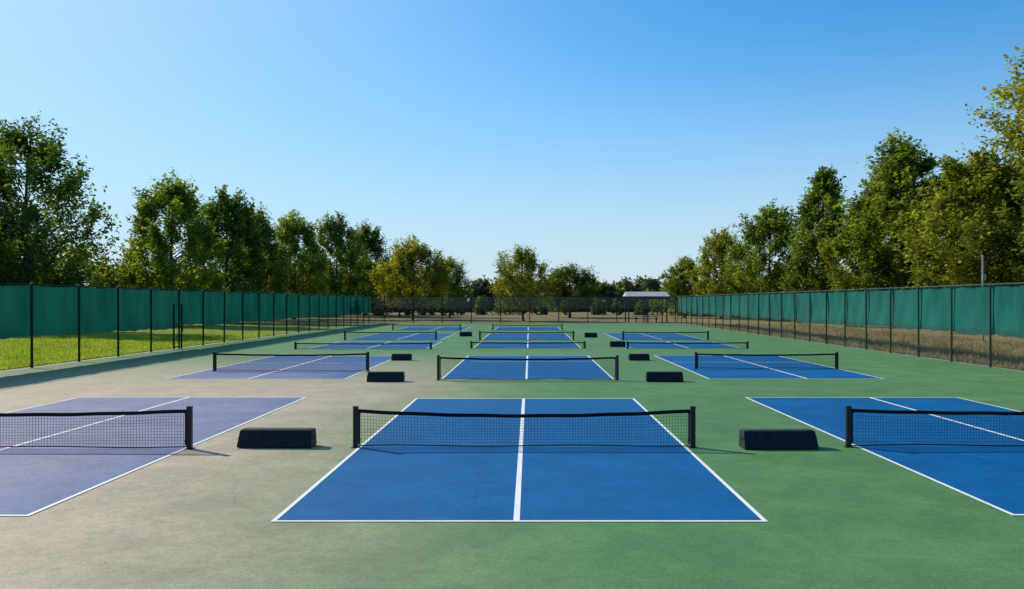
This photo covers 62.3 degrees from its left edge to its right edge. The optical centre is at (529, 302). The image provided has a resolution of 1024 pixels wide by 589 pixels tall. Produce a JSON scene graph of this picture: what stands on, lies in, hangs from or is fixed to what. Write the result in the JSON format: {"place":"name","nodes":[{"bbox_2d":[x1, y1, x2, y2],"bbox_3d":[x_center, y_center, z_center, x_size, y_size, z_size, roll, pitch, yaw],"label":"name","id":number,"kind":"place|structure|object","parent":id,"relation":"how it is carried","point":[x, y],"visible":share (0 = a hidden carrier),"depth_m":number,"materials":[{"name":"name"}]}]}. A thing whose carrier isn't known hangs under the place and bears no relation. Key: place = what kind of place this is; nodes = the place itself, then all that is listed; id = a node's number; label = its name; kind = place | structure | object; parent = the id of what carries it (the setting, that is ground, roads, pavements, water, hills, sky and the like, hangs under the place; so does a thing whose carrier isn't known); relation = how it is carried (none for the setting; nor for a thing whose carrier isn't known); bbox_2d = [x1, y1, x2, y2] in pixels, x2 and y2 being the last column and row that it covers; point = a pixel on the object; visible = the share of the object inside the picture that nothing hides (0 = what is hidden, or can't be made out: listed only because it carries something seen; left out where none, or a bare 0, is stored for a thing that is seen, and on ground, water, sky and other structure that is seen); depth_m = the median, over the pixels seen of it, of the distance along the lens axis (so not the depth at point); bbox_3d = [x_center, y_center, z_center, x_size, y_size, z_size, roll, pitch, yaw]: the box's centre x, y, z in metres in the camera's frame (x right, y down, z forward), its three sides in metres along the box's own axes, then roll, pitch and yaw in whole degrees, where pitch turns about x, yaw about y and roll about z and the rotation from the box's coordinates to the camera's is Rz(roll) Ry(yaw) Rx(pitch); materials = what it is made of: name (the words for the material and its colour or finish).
{"place":"outdoors","nodes":[
{"label":"outdoors","id":0,"kind":"place"},
{"bbox_2d":[0,332,276,370],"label":"lawn grass","id":1,"kind":"structure","parent":0,"point":[83,344],"depth_m":53.13,"materials":[{"name":"green plant"}]},
{"bbox_2d":[0,323,1023,588],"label":"court ground","id":2,"kind":"structure","parent":0,"point":[834,511],"depth_m":11.37,"materials":[{"name":"green concrete"}]},
{"bbox_2d":[0,397,305,515],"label":"pickleball court","id":3,"kind":"object","parent":2,"relation":"on","point":[33,480],"visible":1,"depth_m":16.90,"materials":[{"name":"blue paint"}]},
{"bbox_2d":[0,406,194,449],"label":"pickleball net","id":4,"kind":"object","parent":3,"relation":"on","point":[188,413],"visible":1,"depth_m":15.84,"materials":[{"name":"black fabric"}]},
{"bbox_2d":[237,427,316,447],"bbox_3d":[-4.795,2.576,16.100,1.464,0.338,0.420,0,0,1],"label":"court divider box","id":5,"kind":"object","parent":2,"relation":"on","point":[270,437],"visible":1,"depth_m":15.96,"materials":[{"name":"black plastic"}]},
{"bbox_2d":[166,356,390,378],"bbox_3d":[-9.785,2.739,36.650,6.450,0.005,12.820,0,0,0],"label":"pickleball court","id":6,"kind":"object","parent":2,"relation":"on","point":[303,372],"visible":0.8,"depth_m":34.47,"materials":[{"name":"blue paint"}]},
{"bbox_2d":[213,352,368,371],"bbox_3d":[-9.450,2.356,33.600,6.253,0.778,0.180,0,0,0],"label":"pickleball net","id":7,"kind":"object","parent":6,"relation":"on","point":[215,356],"visible":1,"depth_m":33.59,"materials":[{"name":"black fabric"}]},
{"bbox_2d":[294,342,431,348],"bbox_3d":[-9.650,2.526,49.200,8.053,0.438,0.180,0,0,0],"label":"pickleball net","id":8,"kind":"object","parent":2,"relation":"on","point":[379,344],"visible":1,"depth_m":49.18,"materials":[{"name":"black fabric"}]},
{"bbox_2d":[313,342,439,348],"bbox_3d":[-9.550,2.739,54.300,7.020,0.005,8.720,0,0,0],"label":"pickleball court","id":9,"kind":"object","parent":2,"relation":"on","point":[385,346],"visible":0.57,"depth_m":52.36,"materials":[{"name":"blue paint"}]},
{"bbox_2d":[366,371,404,381],"bbox_3d":[-4.965,2.576,29.300,1.324,0.338,0.420,0,0,-1],"label":"court divider box","id":10,"kind":"object","parent":2,"relation":"on","point":[385,376],"visible":1,"depth_m":29.16,"materials":[{"name":"black plastic"}]},
{"bbox_2d":[344,331,436,339],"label":"pickleball net","id":11,"kind":"object","parent":2,"relation":"on","point":[395,337],"visible":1,"depth_m":60.99,"materials":[{"name":"black fabric"}]},
{"bbox_2d":[391,354,411,360],"bbox_3d":[-6.030,2.591,40.000,0.994,0.308,0.420,0,0,0],"label":"court divider box","id":12,"kind":"object","parent":2,"relation":"on","point":[408,357],"visible":1,"depth_m":39.87,"materials":[{"name":"black plastic"}]},
{"bbox_2d":[348,333,455,339],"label":"pickleball court","id":13,"kind":"object","parent":2,"relation":"on","point":[440,336],"visible":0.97,"depth_m":67.61,"materials":[{"name":"blue paint"}]},
{"bbox_2d":[398,327,469,329],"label":"pickleball court","id":14,"kind":"object","parent":2,"relation":"on","point":[434,328],"visible":0.83,"depth_m":88.17,"materials":[{"name":"blue paint"}]},
{"bbox_2d":[392,324,460,329],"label":"pickleball net","id":15,"kind":"object","parent":14,"relation":"on","point":[393,326],"visible":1,"depth_m":82.38,"materials":[{"name":"black fabric"}]},
{"bbox_2d":[459,332,471,335],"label":"court divider box","id":16,"kind":"object","parent":2,"relation":"on","point":[465,334],"visible":1,"depth_m":67.84,"materials":[{"name":"black plastic"}]},
{"bbox_2d":[0,323,1023,371],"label":"concrete kerb","id":17,"kind":"structure","parent":2,"relation":"on","point":[367,323],"depth_m":44.61,"materials":[{"name":"grey concrete"}]},
{"bbox_2d":[0,283,371,370],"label":"chain link fence","id":18,"kind":"object","parent":17,"relation":"on","point":[30,309],"visible":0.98,"depth_m":45.47,"materials":[{"name":"green fabric"}]},
{"bbox_2d":[173,304,182,348],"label":"fence gate","id":19,"kind":"structure","parent":18,"relation":"attached to","point":[174,326],"depth_m":49.68,"materials":[{"name":"black metal"}]},
{"bbox_2d":[373,296,675,322],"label":"chain link fence","id":20,"kind":"object","parent":17,"relation":"on","point":[413,320],"visible":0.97,"depth_m":112.07,"materials":[{"name":"grey metal"}]},
{"bbox_2d":[676,282,1023,369],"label":"chain link fence","id":21,"kind":"object","parent":17,"relation":"on","point":[990,310],"visible":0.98,"depth_m":45.64,"materials":[{"name":"green fabric"}]},
{"bbox_2d":[270,398,767,521],"bbox_3d":[-0.125,2.739,17.310,6.210,0.005,13.500,0,0,0],"label":"pickleball court","id":22,"kind":"object","parent":2,"relation":"on","point":[513,484],"visible":0.93,"depth_m":13.39,"materials":[{"name":"blue paint"}]},
{"bbox_2d":[351,406,696,447],"bbox_3d":[-0.095,2.356,16.000,6.523,0.778,0.180,0,0,0],"label":"pickleball net","id":23,"kind":"object","parent":22,"relation":"on","point":[691,422],"visible":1,"depth_m":15.99,"materials":[{"name":"black fabric"}]},
{"bbox_2d":[482,333,570,339],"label":"pickleball court","id":24,"kind":"object","parent":2,"relation":"on","point":[533,335],"visible":0.85,"depth_m":67.61,"materials":[{"name":"blue paint"}]},
{"bbox_2d":[479,331,573,339],"bbox_3d":[-0.185,2.406,61.000,6.923,0.678,0.180,0,0,0],"label":"pickleball net","id":25,"kind":"object","parent":2,"relation":"on","point":[529,337],"visible":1,"depth_m":60.99,"materials":[{"name":"black fabric"}]},
{"bbox_2d":[474,342,580,347],"bbox_3d":[-0.125,2.739,54.700,6.470,0.005,7.920,0,0,0],"label":"pickleball court","id":26,"kind":"object","parent":2,"relation":"on","point":[496,345],"visible":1,"depth_m":53.57,"materials":[{"name":"blue paint"}]},
{"bbox_2d":[442,356,613,378],"bbox_3d":[-0.060,2.739,36.700,6.160,0.005,13.320,0,0,0],"label":"pickleball court","id":27,"kind":"object","parent":2,"relation":"on","point":[497,367],"visible":0.88,"depth_m":34.96,"materials":[{"name":"blue paint"}]},
{"bbox_2d":[437,355,618,379],"bbox_3d":[-0.050,2.306,29.800,6.453,0.878,0.180,0,0,0],"label":"pickleball net","id":28,"kind":"object","parent":2,"relation":"on","point":[439,360],"visible":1,"depth_m":29.79,"materials":[{"name":"black fabric"}]},
{"bbox_2d":[470,341,585,348],"bbox_3d":[-0.075,2.526,50.200,6.903,0.438,0.180,0,0,0],"label":"pickleball net","id":29,"kind":"object","parent":2,"relation":"on","point":[512,343],"visible":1,"depth_m":50.18,"materials":[{"name":"black fabric"}]},
{"bbox_2d":[495,327,560,329],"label":"pickleball court","id":30,"kind":"object","parent":2,"relation":"on","point":[528,328],"visible":0.93,"depth_m":88.17,"materials":[{"name":"blue paint"}]},
{"bbox_2d":[492,324,562,329],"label":"pickleball net","id":31,"kind":"object","parent":30,"relation":"on","point":[558,326],"visible":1,"depth_m":82.38,"materials":[{"name":"black fabric"}]},
{"bbox_2d":[584,333,596,336],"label":"court divider box","id":32,"kind":"object","parent":2,"relation":"on","point":[590,334],"visible":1,"depth_m":65.87,"materials":[{"name":"black plastic"}]},
{"bbox_2d":[610,341,625,346],"bbox_3d":[5.425,2.571,52.000,1.004,0.348,0.420,0,0,0],"label":"court divider box","id":33,"kind":"object","parent":2,"relation":"on","point":[617,344],"visible":0.99,"depth_m":51.84,"materials":[{"name":"black plastic"}]},
{"bbox_2d":[628,354,649,360],"bbox_3d":[5.185,2.591,40.000,1.024,0.308,0.420,0,0,0],"label":"court divider box","id":34,"kind":"object","parent":2,"relation":"on","point":[631,357],"visible":1,"depth_m":39.85,"materials":[{"name":"black plastic"}]},
{"bbox_2d":[604,333,704,339],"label":"pickleball court","id":35,"kind":"object","parent":2,"relation":"on","point":[618,336],"visible":0.82,"depth_m":67.61,"materials":[{"name":"blue paint"}]},
{"bbox_2d":[645,371,683,381],"bbox_3d":[4.675,2.576,29.300,1.324,0.338,0.420,0,0,2],"label":"court divider box","id":36,"kind":"object","parent":2,"relation":"on","point":[664,376],"visible":1,"depth_m":29.16,"materials":[{"name":"black plastic"}]},
{"bbox_2d":[622,331,708,339],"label":"pickleball net","id":37,"kind":"object","parent":2,"relation":"on","point":[659,337],"visible":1,"depth_m":60.99,"materials":[{"name":"black fabric"}]},
{"bbox_2d":[625,342,738,347],"bbox_3d":[9.350,2.739,54.600,6.620,0.005,8.120,0,0,0],"label":"pickleball court","id":38,"kind":"object","parent":2,"relation":"on","point":[634,345],"visible":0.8,"depth_m":53.57,"materials":[{"name":"blue paint"}]},
{"bbox_2d":[626,341,748,348],"bbox_3d":[9.350,2.526,50.000,7.253,0.438,0.180,0,0,0],"label":"pickleball net","id":39,"kind":"object","parent":2,"relation":"on","point":[714,346],"visible":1,"depth_m":49.98,"materials":[{"name":"black fabric"}]},
{"bbox_2d":[654,355,883,378],"bbox_3d":[9.550,2.739,36.950,6.320,0.005,13.420,0,0,0],"label":"pickleball court","id":40,"kind":"object","parent":2,"relation":"on","point":[725,369],"visible":0.8,"depth_m":34.47,"materials":[{"name":"blue paint"}]},
{"bbox_2d":[695,352,837,368],"bbox_3d":[9.750,2.396,34.800,5.953,0.698,0.180,0,0,0],"label":"pickleball net","id":41,"kind":"object","parent":40,"relation":"on","point":[766,355],"visible":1,"depth_m":34.78,"materials":[{"name":"black fabric"}]},
{"bbox_2d":[738,428,818,449],"bbox_3d":[4.690,2.576,15.950,1.454,0.338,0.420,0,0,-2],"label":"court divider box","id":42,"kind":"object","parent":2,"relation":"on","point":[803,438],"visible":1,"depth_m":15.81,"materials":[{"name":"black plastic"}]},
{"bbox_2d":[745,397,1023,514],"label":"pickleball court","id":43,"kind":"object","parent":2,"relation":"on","point":[992,476],"visible":0.95,"depth_m":17.15,"materials":[{"name":"blue paint"}]},
{"bbox_2d":[844,406,1023,447],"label":"pickleball net","id":44,"kind":"object","parent":43,"relation":"on","point":[849,415],"visible":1,"depth_m":16.04,"materials":[{"name":"black fabric"}]},
{"bbox_2d":[0,306,1023,369],"bbox_3d":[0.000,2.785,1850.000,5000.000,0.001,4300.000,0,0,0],"label":"grass ground","id":45,"kind":"structure","parent":0,"point":[609,316],"depth_m":116.04,"materials":[{"name":"green plant"}]},
{"bbox_2d":[0,201,62,286],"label":"deciduous tree","id":46,"kind":"object","parent":45,"relation":"on","point":[10,225],"visible":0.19,"depth_m":82.02,"materials":[{"name":"green plant"}]},
{"bbox_2d":[0,110,127,288],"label":"deciduous tree","id":47,"kind":"object","parent":45,"relation":"on","point":[46,153],"visible":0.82,"depth_m":77.49,"materials":[{"name":"green plant"}]},
{"bbox_2d":[107,167,232,291],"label":"deciduous tree","id":48,"kind":"object","parent":45,"relation":"on","point":[176,201],"visible":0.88,"depth_m":97.91,"materials":[{"name":"green plant"}]},
{"bbox_2d":[39,233,346,294],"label":"shrub thicket","id":49,"kind":"object","parent":45,"relation":"on","point":[111,275],"visible":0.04,"depth_m":105.18,"materials":[{"name":"green plant"}]},
{"bbox_2d":[177,184,270,322],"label":"deciduous tree","id":50,"kind":"object","parent":45,"relation":"on","point":[232,218],"visible":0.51,"depth_m":113.19,"materials":[{"name":"green plant"}]},
{"bbox_2d":[219,201,299,320],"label":"deciduous tree","id":51,"kind":"object","parent":45,"relation":"on","point":[276,280],"visible":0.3,"depth_m":127.14,"materials":[{"name":"green plant"}]},
{"bbox_2d":[261,209,330,318],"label":"deciduous tree","id":52,"kind":"object","parent":45,"relation":"on","point":[291,229],"visible":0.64,"depth_m":137.14,"materials":[{"name":"green plant"}]},
{"bbox_2d":[304,210,372,316],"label":"deciduous tree","id":53,"kind":"object","parent":45,"relation":"on","point":[334,231],"visible":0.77,"depth_m":161.73,"materials":[{"name":"green plant"}]},
{"bbox_2d":[342,254,387,315],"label":"deciduous tree","id":54,"kind":"object","parent":45,"relation":"on","point":[368,265],"visible":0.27,"depth_m":170.85,"materials":[{"name":"green plant"}]},
{"bbox_2d":[338,219,392,314],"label":"deciduous tree","id":55,"kind":"object","parent":45,"relation":"on","point":[371,240],"visible":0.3,"depth_m":184.08,"materials":[{"name":"green plant"}]},
{"bbox_2d":[371,268,422,316],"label":"deciduous tree","id":56,"kind":"object","parent":45,"relation":"on","point":[379,300],"visible":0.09,"depth_m":158.93,"materials":[{"name":"green plant"}]},
{"bbox_2d":[358,234,455,319],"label":"deciduous tree","id":57,"kind":"object","parent":45,"relation":"on","point":[405,258],"visible":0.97,"depth_m":133.06,"materials":[{"name":"green plant"}]},
{"bbox_2d":[46,265,850,311],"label":"distant tree line","id":58,"kind":"object","parent":45,"relation":"on","point":[479,286],"visible":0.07,"depth_m":240.80,"materials":[{"name":"green plant"}]},
{"bbox_2d":[429,254,473,317],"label":"deciduous tree","id":59,"kind":"object","parent":45,"relation":"on","point":[451,302],"visible":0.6,"depth_m":151.08,"materials":[{"name":"green plant"}]},
{"bbox_2d":[371,293,665,315],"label":"shrub thicket","id":60,"kind":"object","parent":45,"relation":"on","point":[483,303],"visible":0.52,"depth_m":184.03,"materials":[{"name":"green plant"}]},
{"bbox_2d":[488,244,555,320],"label":"deciduous tree","id":61,"kind":"object","parent":45,"relation":"on","point":[510,273],"visible":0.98,"depth_m":123.40,"materials":[{"name":"green plant"}]},
{"bbox_2d":[538,260,603,317],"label":"deciduous tree","id":62,"kind":"object","parent":45,"relation":"on","point":[587,284],"visible":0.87,"depth_m":149.74,"materials":[{"name":"green plant"}]},
{"bbox_2d":[623,292,668,322],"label":"picnic shelter","id":63,"kind":"object","parent":45,"relation":"on","point":[645,294],"visible":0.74,"depth_m":116.37,"materials":[{"name":"metal"}]},
{"bbox_2d":[649,255,716,317],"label":"deciduous tree","id":64,"kind":"object","parent":45,"relation":"on","point":[671,285],"visible":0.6,"depth_m":149.03,"materials":[{"name":"green plant"}]},
{"bbox_2d":[682,224,753,319],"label":"deciduous tree","id":65,"kind":"object","parent":45,"relation":"on","point":[716,243],"visible":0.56,"depth_m":138.34,"materials":[{"name":"green plant"}]},
{"bbox_2d":[718,198,818,320],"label":"deciduous tree","id":66,"kind":"object","parent":45,"relation":"on","point":[764,228],"visible":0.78,"depth_m":125.40,"materials":[{"name":"green plant"}]},
{"bbox_2d":[777,164,862,322],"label":"deciduous tree","id":67,"kind":"object","parent":45,"relation":"on","point":[826,188],"visible":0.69,"depth_m":111.86,"materials":[{"name":"green plant"}]},
{"bbox_2d":[678,261,1000,320],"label":"shrub thicket","id":68,"kind":"object","parent":45,"relation":"on","point":[704,315],"visible":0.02,"depth_m":150.46,"materials":[{"name":"green plant"}]},
{"bbox_2d":[816,185,912,289],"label":"deciduous tree","id":69,"kind":"object","parent":45,"relation":"on","point":[827,250],"visible":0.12,"depth_m":104.91,"materials":[{"name":"green plant"}]},
{"bbox_2d":[808,126,992,327],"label":"deciduous tree","id":70,"kind":"object","parent":45,"relation":"on","point":[900,170],"visible":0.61,"depth_m":91.81,"materials":[{"name":"green plant"}]},
{"bbox_2d":[886,154,1019,288],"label":"deciduous tree","id":71,"kind":"object","parent":45,"relation":"on","point":[900,262],"visible":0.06,"depth_m":88.19,"materials":[{"name":"green plant"}]},
{"bbox_2d":[891,135,1023,334],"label":"deciduous tree","id":72,"kind":"object","parent":45,"relation":"on","point":[962,188],"visible":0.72,"depth_m":74.35,"materials":[{"name":"green plant"}]},
{"bbox_2d":[942,156,1023,286],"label":"deciduous tree","id":73,"kind":"object","parent":45,"relation":"on","point":[1008,248],"visible":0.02,"depth_m":80.09,"materials":[{"name":"green plant"}]},
{"bbox_2d":[981,255,985,342],"bbox_3d":[30.000,-0.130,55.950,0.240,5.950,0.300,0,0,0],"label":"utility pole","id":74,"kind":"object","parent":45,"relation":"on","point":[983,279],"visible":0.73,"depth_m":55.93,"materials":[{"name":"metal"}]},
{"bbox_2d":[965,46,1023,178],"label":"deciduous tree","id":75,"kind":"object","parent":45,"relation":"on","point":[1015,138],"visible":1,"depth_m":39.73,"materials":[{"name":"green plant"}]},
{"bbox_2d":[976,168,1023,285],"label":"deciduous tree","id":76,"kind":"object","parent":45,"relation":"on","point":[1017,231],"visible":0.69,"depth_m":70.87,"materials":[{"name":"green plant"}]},
{"bbox_2d":[0,0,1023,300],"label":"sky","id":77,"kind":"structure","parent":0,"point":[614,137],"materials":[{"name":"blue"}]},
{"bbox_2d":[701,322,1023,370],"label":"dry grass","id":78,"kind":"structure","parent":0,"point":[853,339],"depth_m":55.15,"materials":[{"name":"plant"}]}
]}

